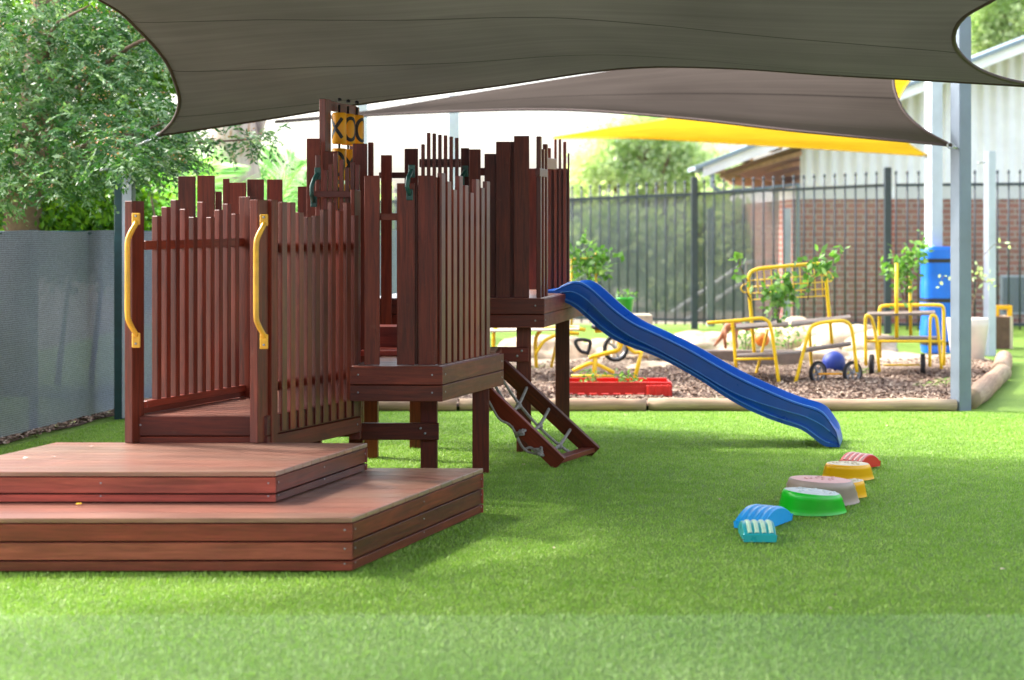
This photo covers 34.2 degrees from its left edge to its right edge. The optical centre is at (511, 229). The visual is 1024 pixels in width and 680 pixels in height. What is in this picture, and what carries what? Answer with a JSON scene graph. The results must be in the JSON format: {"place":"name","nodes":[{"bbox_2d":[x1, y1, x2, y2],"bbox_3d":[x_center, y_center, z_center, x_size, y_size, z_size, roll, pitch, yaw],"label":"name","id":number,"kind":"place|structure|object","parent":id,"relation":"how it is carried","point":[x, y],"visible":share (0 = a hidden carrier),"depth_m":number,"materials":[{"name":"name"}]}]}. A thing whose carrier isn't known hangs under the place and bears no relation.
{"place":"outdoors","nodes":[
{"label":"outdoors","id":0,"kind":"place"},
{"bbox_2d":[0,414,113,443],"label":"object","id":1,"kind":"structure","parent":0,"point":[73,425],"depth_m":11.83,"materials":[{"name":"brown wood"}]},
{"bbox_2d":[0,409,113,443],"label":"leaf litter","id":2,"kind":"object","parent":1,"relation":"on","point":[53,426],"visible":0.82,"depth_m":11.63,"materials":[{"name":"brown plant"}]},
{"bbox_2d":[0,324,1023,679],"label":"lawn","id":3,"kind":"structure","parent":0,"point":[1008,396],"depth_m":6.54,"materials":[{"name":"green plant"}]},
{"bbox_2d":[0,173,171,230],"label":"hedge","id":4,"kind":"object","parent":3,"relation":"on","point":[150,210],"visible":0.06,"depth_m":15.16,"materials":[{"name":"green plant"}]},
{"bbox_2d":[99,152,135,419],"bbox_3d":[-2.933,0.429,12.382,0.241,2.022,0.179,0,0,0],"label":"sail post","id":5,"kind":"object","parent":3,"relation":"on","point":[120,199],"visible":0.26,"depth_m":12.34,"materials":[{"name":"grey metal"}]},
{"bbox_2d":[98,0,1023,146],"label":"shade sail","id":6,"kind":"object","parent":5,"relation":"attached to","point":[232,62],"visible":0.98,"depth_m":9.18,"materials":[{"name":"grey fabric"}]},
{"bbox_2d":[0,0,293,230],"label":"pepper tree","id":7,"kind":"object","parent":3,"relation":"on","point":[56,56],"visible":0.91,"depth_m":12.92,"materials":[{"name":"green plant"}]},
{"bbox_2d":[0,230,396,437],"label":"screen fence","id":8,"kind":"object","parent":3,"relation":"on","point":[56,326],"visible":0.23,"depth_m":11.85,"materials":[{"name":"grey"}]},
{"bbox_2d":[143,144,272,226],"bbox_3d":[-3.246,0.231,16.533,2.075,2.339,1.233,0,0,0],"label":"palm tree","id":9,"kind":"object","parent":3,"relation":"on","point":[224,170],"visible":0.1,"depth_m":16.52,"materials":[{"name":"green plant"}]},
{"bbox_2d":[209,121,265,203],"bbox_3d":[-3.180,-2.024,18.729,5.010,7.827,3.015,0,0,0],"label":"gum tree","id":10,"kind":"object","parent":3,"relation":"on","point":[254,169],"visible":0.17,"depth_m":17.30,"materials":[{"name":"green plant"}]},
{"bbox_2d":[0,468,483,570],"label":"step platform","id":11,"kind":"structure","parent":3,"relation":"on","point":[356,520],"depth_m":6.82,"materials":[{"name":"brown wood"}]},
{"bbox_2d":[0,442,367,501],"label":"step platform","id":12,"kind":"structure","parent":11,"relation":"on","point":[159,472],"depth_m":7.32,"materials":[{"name":"brown wood"}]},
{"bbox_2d":[196,142,380,234],"bbox_3d":[-2.456,0.189,17.975,2.096,2.421,1.434,0,0,0],"label":"palm tree","id":13,"kind":"object","parent":3,"relation":"on","point":[300,178],"visible":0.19,"depth_m":18.07,"materials":[{"name":"green plant"}]},
{"bbox_2d":[357,104,367,175],"bbox_3d":[-2.103,-0.205,22.802,0.233,3.290,0.159,0,0,0],"label":"sail post","id":14,"kind":"object","parent":3,"relation":"on","point":[363,107],"depth_m":22.75,"materials":[{"name":"white metal"}]},
{"bbox_2d":[379,398,456,410],"bbox_3d":[-1.021,1.361,12.945,1.183,0.109,0.110,0,0,2],"label":"edging log","id":15,"kind":"object","parent":3,"relation":"on","point":[449,405],"visible":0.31,"depth_m":12.89,"materials":[{"name":"brown wood"}]},
{"bbox_2d":[449,95,458,189],"bbox_3d":[-0.847,-0.205,22.806,0.242,3.290,0.168,0,0,0],"label":"sail post","id":16,"kind":"object","parent":3,"relation":"on","point":[454,125],"visible":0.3,"depth_m":22.75,"materials":[{"name":"white metal"}]},
{"bbox_2d":[125,98,842,473],"bbox_3d":[-0.475,0.312,10.390,5.093,2.214,2.722,0,0,-38],"label":"play structure","id":17,"kind":"object","parent":3,"relation":"on","point":[277,318],"visible":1,"depth_m":9.00,"materials":[{"name":"brown wood"}]},
{"bbox_2d":[0,410,1023,615],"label":"turf blades","id":18,"kind":"object","parent":3,"relation":"on","point":[623,430],"visible":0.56,"depth_m":7.73,"materials":[{"name":"green plastic"}]},
{"bbox_2d":[0,611,1023,679],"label":"turf blades","id":19,"kind":"object","parent":3,"relation":"on","point":[537,621],"visible":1,"depth_m":5.60,"materials":[{"name":"green plastic"}]},
{"bbox_2d":[497,335,596,359],"bbox_3d":[0.382,1.290,18.203,1.237,0.300,0.811,0,0,0],"label":"boulder","id":20,"kind":"object","parent":3,"relation":"on","point":[546,350],"visible":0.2,"depth_m":17.98,"materials":[{"name":"stone"}]},
{"bbox_2d":[459,398,645,410],"bbox_3d":[0.315,1.359,12.945,1.450,0.108,0.110,0,0,1],"label":"edging log","id":21,"kind":"object","parent":3,"relation":"on","point":[598,404],"visible":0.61,"depth_m":12.90,"materials":[{"name":"brown wood"}]},
{"bbox_2d":[586,338,616,353],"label":"boulder","id":22,"kind":"object","parent":3,"relation":"on","point":[597,343],"visible":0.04,"depth_m":18.25,"materials":[{"name":"stone"}]},
{"bbox_2d":[626,361,669,368],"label":"boulder","id":23,"kind":"object","parent":3,"relation":"on","point":[645,364],"visible":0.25,"depth_m":16.51,"materials":[{"name":"stone"}]},
{"bbox_2d":[674,330,760,349],"bbox_3d":[2.271,1.298,19.195,1.218,0.285,0.796,0,0,0],"label":"boulder","id":24,"kind":"object","parent":3,"relation":"on","point":[704,340],"visible":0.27,"depth_m":18.98,"materials":[{"name":"stone"}]},
{"bbox_2d":[570,167,891,333],"bbox_3d":[2.925,0.277,23.372,4.771,2.246,0.131,0,0,23],"label":"picket fence","id":25,"kind":"object","parent":3,"relation":"on","point":[677,264],"visible":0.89,"depth_m":23.51,"materials":[{"name":"metal"}]},
{"bbox_2d":[729,330,784,349],"bbox_3d":[2.805,1.308,19.608,0.938,0.263,0.702,0,0,0],"label":"boulder","id":26,"kind":"object","parent":3,"relation":"on","point":[769,345],"visible":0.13,"depth_m":19.39,"materials":[{"name":"stone"}]},
{"bbox_2d":[738,519,776,541],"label":"balance arch","id":27,"kind":"structure","parent":3,"relation":"on","point":[756,531],"depth_m":7.47,"materials":[{"name":"teal plastic"}]},
{"bbox_2d":[755,332,769,346],"bbox_3d":[2.557,1.118,17.000,0.151,0.150,0.150,0,0,0],"label":"ball","id":28,"kind":"object","parent":3,"relation":"on","point":[759,338],"visible":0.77,"depth_m":16.95,"materials":[{"name":"orange plastic"}]},
{"bbox_2d":[733,504,792,527],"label":"balance arch","id":29,"kind":"structure","parent":3,"relation":"on","point":[776,515],"depth_m":7.85,"materials":[{"name":"blue plastic"}]},
{"bbox_2d":[754,316,818,349],"bbox_3d":[3.383,1.232,19.802,1.117,0.416,0.892,0,0,0],"label":"boulder","id":30,"kind":"object","parent":3,"relation":"on","point":[802,333],"visible":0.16,"depth_m":19.48,"materials":[{"name":"stone"}]},
{"bbox_2d":[784,208,790,317],"bbox_3d":[4.019,0.541,24.300,0.100,1.718,0.100,0,0,0],"label":"pole","id":31,"kind":"object","parent":3,"relation":"on","point":[787,235],"visible":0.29,"depth_m":24.25,"materials":[{"name":"grey metal"}]},
{"bbox_2d":[779,487,846,515],"bbox_3d":[1.492,1.341,8.262,0.346,0.115,0.270,0,0,0],"label":"stepping stone","id":32,"kind":"object","parent":3,"relation":"on","point":[800,501],"visible":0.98,"depth_m":8.17,"materials":[{"name":"green plastic"}]},
{"bbox_2d":[786,475,859,505],"bbox_3d":[1.592,1.335,8.564,0.399,0.128,0.311,0,0,0],"label":"stepping stone","id":33,"kind":"object","parent":3,"relation":"on","point":[844,488],"visible":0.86,"depth_m":8.48,"materials":[{"name":"pink plastic"}]},
{"bbox_2d":[802,322,872,349],"bbox_3d":[3.851,1.242,19.422,1.038,0.396,0.860,0,0,0],"label":"boulder","id":34,"kind":"object","parent":3,"relation":"on","point":[841,332],"visible":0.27,"depth_m":19.14,"materials":[{"name":"stone"}]},
{"bbox_2d":[822,461,873,480],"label":"stepping stone","id":35,"kind":"object","parent":3,"relation":"on","point":[852,470],"visible":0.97,"depth_m":9.30,"materials":[{"name":"yellow plastic"}]},
{"bbox_2d":[849,478,866,497],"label":"stepping stone","id":36,"kind":"object","parent":3,"relation":"on","point":[859,484],"visible":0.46,"depth_m":8.70,"materials":[{"name":"yellow plastic"}]},
{"bbox_2d":[839,452,880,466],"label":"balance arch","id":37,"kind":"structure","parent":3,"relation":"on","point":[872,460],"depth_m":9.82,"materials":[{"name":"red plastic"}]},
{"bbox_2d":[925,81,942,354],"bbox_3d":[4.706,-0.368,18.831,0.297,3.617,0.146,0,0,-20],"label":"sail post","id":38,"kind":"object","parent":3,"relation":"on","point":[934,167],"visible":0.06,"depth_m":18.79,"materials":[{"name":"grey metal"}]},
{"bbox_2d":[553,80,928,157],"bbox_3d":[3.030,-1.520,21.066,5.607,1.445,1.283,0,0,42],"label":"shade sail","id":39,"kind":"object","parent":38,"relation":"attached to","point":[668,129],"visible":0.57,"depth_m":20.45,"materials":[{"name":"yellow fabric"}]},
{"bbox_2d":[920,246,949,352],"bbox_3d":[4.792,0.783,18.770,0.353,1.194,0.350,0,0,0],"label":"padding wrap","id":40,"kind":"object","parent":38,"relation":"attached to","point":[938,258],"visible":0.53,"depth_m":18.61,"materials":[{"name":"blue plastic"}]},
{"bbox_2d":[895,169,1023,329],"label":"picket fence","id":41,"kind":"object","parent":3,"relation":"on","point":[974,184],"visible":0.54,"depth_m":22.49,"materials":[{"name":"metal"}]},
{"bbox_2d":[950,16,970,410],"bbox_3d":[3.436,-0.113,12.955,0.263,3.105,0.117,0,0,-24],"label":"sail post","id":42,"kind":"object","parent":3,"relation":"on","point":[960,249],"visible":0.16,"depth_m":12.94,"materials":[{"name":"grey metal"}]},
{"bbox_2d":[274,68,958,148],"bbox_3d":[0.765,-1.176,15.557,7.529,1.104,1.113,0,0,39],"label":"shade sail","id":43,"kind":"object","parent":42,"relation":"attached to","point":[863,108],"visible":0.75,"depth_m":14.23,"materials":[{"name":"grey fabric"}]},
{"bbox_2d":[977,151,995,355],"bbox_3d":[5.286,0.278,18.612,0.236,2.323,0.100,0,0,-20],"label":"sail post","id":44,"kind":"object","parent":3,"relation":"on","point":[989,162],"visible":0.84,"depth_m":18.59,"materials":[{"name":"grey metal"}]},
{"bbox_2d":[971,364,1011,408],"bbox_3d":[4.091,1.331,14.299,0.178,0.182,2.689,0,0,21],"label":"edging log","id":45,"kind":"object","parent":3,"relation":"on","point":[985,387],"visible":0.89,"depth_m":13.82,"materials":[{"name":"brown wood"}]},
{"bbox_2d":[991,350,1012,369],"bbox_3d":[4.859,1.331,16.476,0.178,0.181,1.738,0,0,18],"label":"edging log","id":46,"kind":"object","parent":3,"relation":"on","point":[1004,357],"visible":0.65,"depth_m":16.31,"materials":[{"name":"brown wood"}]},
{"bbox_2d":[996,315,1012,348],"bbox_3d":[5.794,1.211,19.798,0.213,0.379,0.404,0,0,0],"label":"timber planter","id":47,"kind":"object","parent":3,"relation":"on","point":[1004,331],"visible":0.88,"depth_m":19.60,"materials":[{"name":"brown wood"}]},
{"bbox_2d":[996,305,1011,315],"bbox_3d":[5.823,0.959,19.725,0.205,0.130,0.050,0,0,0],"label":"plastic toy","id":48,"kind":"object","parent":47,"relation":"on","point":[1008,308],"visible":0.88,"depth_m":19.70,"materials":[{"name":"yellow plastic"}]},
{"bbox_2d":[0,0,1023,199],"label":"sky","id":49,"kind":"structure","parent":0,"point":[390,135],"materials":[{"name":"white"}]},
{"bbox_2d":[150,350,993,405],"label":"mulch ground","id":50,"kind":"structure","parent":0,"point":[891,356],"depth_m":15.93,"materials":[{"name":"brown wood"}]},
{"bbox_2d":[490,325,585,367],"bbox_3d":[0.238,1.086,15.692,0.907,0.430,0.615,0,0,0],"label":"climbing frame","id":51,"kind":"object","parent":50,"relation":"on","point":[573,328],"visible":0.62,"depth_m":15.58,"materials":[{"name":"yellow paint"}]},
{"bbox_2d":[570,252,596,324],"bbox_3d":[0.717,0.619,16.500,0.278,0.793,0.024,0,0,0],"label":"yellow stand","id":52,"kind":"object","parent":50,"relation":"on","point":[571,277],"visible":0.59,"depth_m":16.49,"materials":[{"name":"paint"}]},
{"bbox_2d":[570,229,624,286],"bbox_3d":[0.767,0.358,16.477,0.630,0.769,0.531,0,0,15],"label":"leafy branch","id":53,"kind":"object","parent":52,"relation":"attached to","point":[603,258],"visible":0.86,"depth_m":16.46,"materials":[{"name":"green plant"}]},
{"bbox_2d":[571,324,642,377],"bbox_3d":[0.852,1.105,14.988,0.642,0.543,0.436,0,0,0],"label":"tricycle","id":54,"kind":"object","parent":50,"relation":"on","point":[616,349],"visible":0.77,"depth_m":14.88,"materials":[{"name":"yellow paint"}]},
{"bbox_2d":[570,378,671,397],"bbox_3d":[0.867,1.332,13.922,0.912,0.150,0.480,0,0,0],"label":"crate","id":55,"kind":"object","parent":50,"relation":"on","point":[614,386],"visible":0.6,"depth_m":13.75,"materials":[{"name":"red plastic"}]},
{"bbox_2d":[579,368,631,381],"bbox_3d":[0.793,1.244,13.884,0.471,0.177,0.164,0,0,0],"label":"potted seedling","id":56,"kind":"object","parent":55,"relation":"in","point":[593,379],"visible":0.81,"depth_m":13.89,"materials":[{"name":"green plant"}]},
{"bbox_2d":[613,368,646,381],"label":"potted seedling","id":57,"kind":"object","parent":55,"relation":"in","point":[621,374],"visible":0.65,"depth_m":13.91,"materials":[{"name":"green plant"}]},
{"bbox_2d":[610,314,651,360],"bbox_3d":[1.259,1.147,17.590,0.420,0.506,0.380,0,0,0],"label":"wooden crate","id":58,"kind":"object","parent":50,"relation":"on","point":[647,318],"visible":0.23,"depth_m":17.40,"materials":[{"name":"brown wood"}]},
{"bbox_2d":[616,297,633,311],"bbox_3d":[1.191,0.797,17.500,0.194,0.170,0.194,0,0,0],"label":"plant pot","id":59,"kind":"object","parent":58,"relation":"on","point":[625,302],"visible":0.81,"depth_m":17.43,"materials":[{"name":"green plastic"}]},
{"bbox_2d":[614,289,637,300],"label":"pot plant","id":60,"kind":"object","parent":59,"relation":"in","point":[628,292],"visible":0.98,"depth_m":17.50,"materials":[{"name":"green plant"}]},
{"bbox_2d":[633,355,660,359],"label":"boulder","id":61,"kind":"object","parent":50,"relation":"on","point":[653,356],"visible":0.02,"depth_m":17.61,"materials":[{"name":"stone"}]},
{"bbox_2d":[727,318,765,349],"bbox_3d":[2.500,1.090,17.601,0.473,0.524,0.392,0,0,0],"label":"flowering tuft","id":62,"kind":"object","parent":50,"relation":"on","point":[745,336],"visible":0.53,"depth_m":17.60,"materials":[{"name":"green plant"}]},
{"bbox_2d":[705,350,801,364],"bbox_3d":[2.452,1.325,17.325,1.111,0.150,0.150,0,0,0],"label":"sleeper","id":63,"kind":"object","parent":50,"relation":"on","point":[726,355],"visible":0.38,"depth_m":17.25,"materials":[{"name":"brown wood"}]},
{"bbox_2d":[714,322,750,348],"bbox_3d":[2.284,1.070,17.200,0.401,0.309,0.104,0,0,0],"label":"toy animal","id":64,"kind":"object","parent":63,"relation":"on","point":[726,329],"visible":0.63,"depth_m":17.16},
{"bbox_2d":[707,262,861,382],"bbox_3d":[2.461,0.859,15.251,1.417,1.118,0.631,0,0,0],"label":"trolley rack","id":65,"kind":"object","parent":50,"relation":"on","point":[829,320],"visible":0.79,"depth_m":15.04,"materials":[{"name":"yellow metal"}]},
{"bbox_2d":[729,252,752,300],"bbox_3d":[2.055,0.423,15.184,0.300,0.455,0.242,0,0,0],"label":"leafy branch","id":66,"kind":"object","parent":65,"relation":"attached to","point":[737,256],"visible":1,"depth_m":15.18,"materials":[{"name":"green plant"}]},
{"bbox_2d":[755,261,810,328],"bbox_3d":[2.447,0.599,15.250,0.470,0.625,0.408,0,0,-35],"label":"leafy branch","id":67,"kind":"object","parent":65,"relation":"hanging from","point":[782,293],"visible":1,"depth_m":15.25,"materials":[{"name":"green plant"}]},
{"bbox_2d":[797,243,849,299],"bbox_3d":[2.873,0.385,15.281,0.480,0.525,0.395,0,0,0],"label":"leafy branch","id":68,"kind":"object","parent":65,"relation":"attached to","point":[822,267],"visible":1,"depth_m":15.28,"materials":[{"name":"green plant"}]},
{"bbox_2d":[770,315,815,349],"bbox_3d":[2.926,1.197,17.620,0.448,0.592,0.399,0,0,-35],"label":"flowering tuft","id":69,"kind":"object","parent":50,"relation":"on","point":[788,337],"visible":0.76,"depth_m":17.60,"materials":[{"name":"green plant"}]},
{"bbox_2d":[648,397,956,410],"bbox_3d":[2.255,1.360,12.944,2.390,0.111,0.107,0,0,1],"label":"edging log","id":70,"kind":"object","parent":50,"relation":"on","point":[726,404],"visible":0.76,"depth_m":12.91,"materials":[{"name":"brown wood"}]},
{"bbox_2d":[794,344,849,360],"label":"boulder","id":71,"kind":"object","parent":50,"relation":"on","point":[819,354],"visible":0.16,"depth_m":17.80,"materials":[{"name":"stone"}]},
{"bbox_2d":[822,351,845,369],"bbox_3d":[3.211,1.322,16.600,0.231,0.230,0.230,0,0,0],"label":"ball","id":72,"kind":"object","parent":50,"relation":"on","point":[833,360],"visible":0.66,"depth_m":16.51,"materials":[{"name":"blue plastic"}]},
{"bbox_2d":[842,329,897,351],"bbox_3d":[4.065,1.284,19.021,0.711,0.311,0.689,0,0,0],"label":"boulder","id":73,"kind":"object","parent":50,"relation":"on","point":[859,339],"visible":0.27,"depth_m":18.82,"materials":[{"name":"stone"}]},
{"bbox_2d":[864,263,945,374],"bbox_3d":[3.836,0.864,16.226,0.929,1.086,0.581,0,0,0],"label":"trolley rack","id":74,"kind":"object","parent":50,"relation":"on","point":[879,340],"visible":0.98,"depth_m":15.98,"materials":[{"name":"yellow metal"}]},
{"bbox_2d":[878,229,935,308],"bbox_3d":[3.859,0.383,16.188,0.600,0.775,0.426,0,0,0],"label":"leafy branch","id":75,"kind":"object","parent":74,"relation":"attached to","point":[916,252],"visible":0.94,"depth_m":16.17,"materials":[{"name":"green plant"}]},
{"bbox_2d":[947,317,988,359],"bbox_3d":[4.820,1.167,17.600,0.430,0.466,0.430,0,0,0],"label":"plant pot","id":76,"kind":"object","parent":50,"relation":"on","point":[979,329],"visible":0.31,"depth_m":17.43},
{"bbox_2d":[936,238,1010,311],"bbox_3d":[4.843,0.544,17.494,0.807,0.925,0.245,0,0,-4],"label":"young tree","id":77,"kind":"object","parent":76,"relation":"on","point":[981,272],"visible":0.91,"depth_m":17.49,"materials":[{"name":"green plant"}]},
{"bbox_2d":[573,319,894,323],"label":"ground","id":78,"kind":"structure","parent":0,"point":[578,321],"depth_m":25.41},
{"bbox_2d":[149,188,396,230],"bbox_3d":[-2.696,0.361,25.637,7.239,2.078,0.131,0,0,22],"label":"picket fence","id":79,"kind":"object","parent":78,"relation":"on","point":[394,210],"visible":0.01,"depth_m":25.34,"materials":[{"name":"metal"}]},
{"bbox_2d":[189,170,395,199],"bbox_3d":[-3.722,0.193,33.866,7.218,2.988,3.312,0,0,0],"label":"tree","id":80,"kind":"object","parent":78,"relation":"on","point":[297,195],"depth_m":33.92,"materials":[{"name":"green plant"}]},
{"bbox_2d":[562,114,747,197],"bbox_3d":[3.526,-0.904,39.996,4.995,4.641,2.585,0,0,0],"label":"tree","id":81,"kind":"object","parent":78,"relation":"on","point":[633,162],"visible":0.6,"depth_m":39.74,"materials":[{"name":"green plant"}]},
{"bbox_2d":[585,174,749,196],"bbox_3d":[2.821,0.666,29.878,5.791,3.394,2.952,0,0,0],"label":"tree","id":82,"kind":"object","parent":78,"relation":"on","point":[707,189],"depth_m":30.01,"materials":[{"name":"green plant"}]},
{"bbox_2d":[688,36,1023,322],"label":"building","id":83,"kind":"structure","parent":78,"relation":"on","point":[997,119],"depth_m":24.99,"materials":[{"name":"red brick"}]},
{"bbox_2d":[1000,275,1023,314],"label":"window","id":84,"kind":"structure","parent":83,"relation":"in","point":[1014,279],"depth_m":24.95,"materials":[{"name":"grey paint"}]},
{"bbox_2d":[970,0,1023,55],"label":"tree","id":85,"kind":"object","parent":78,"relation":"on","point":[997,17],"visible":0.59,"depth_m":39.66,"materials":[{"name":"green plant"}]}
]}

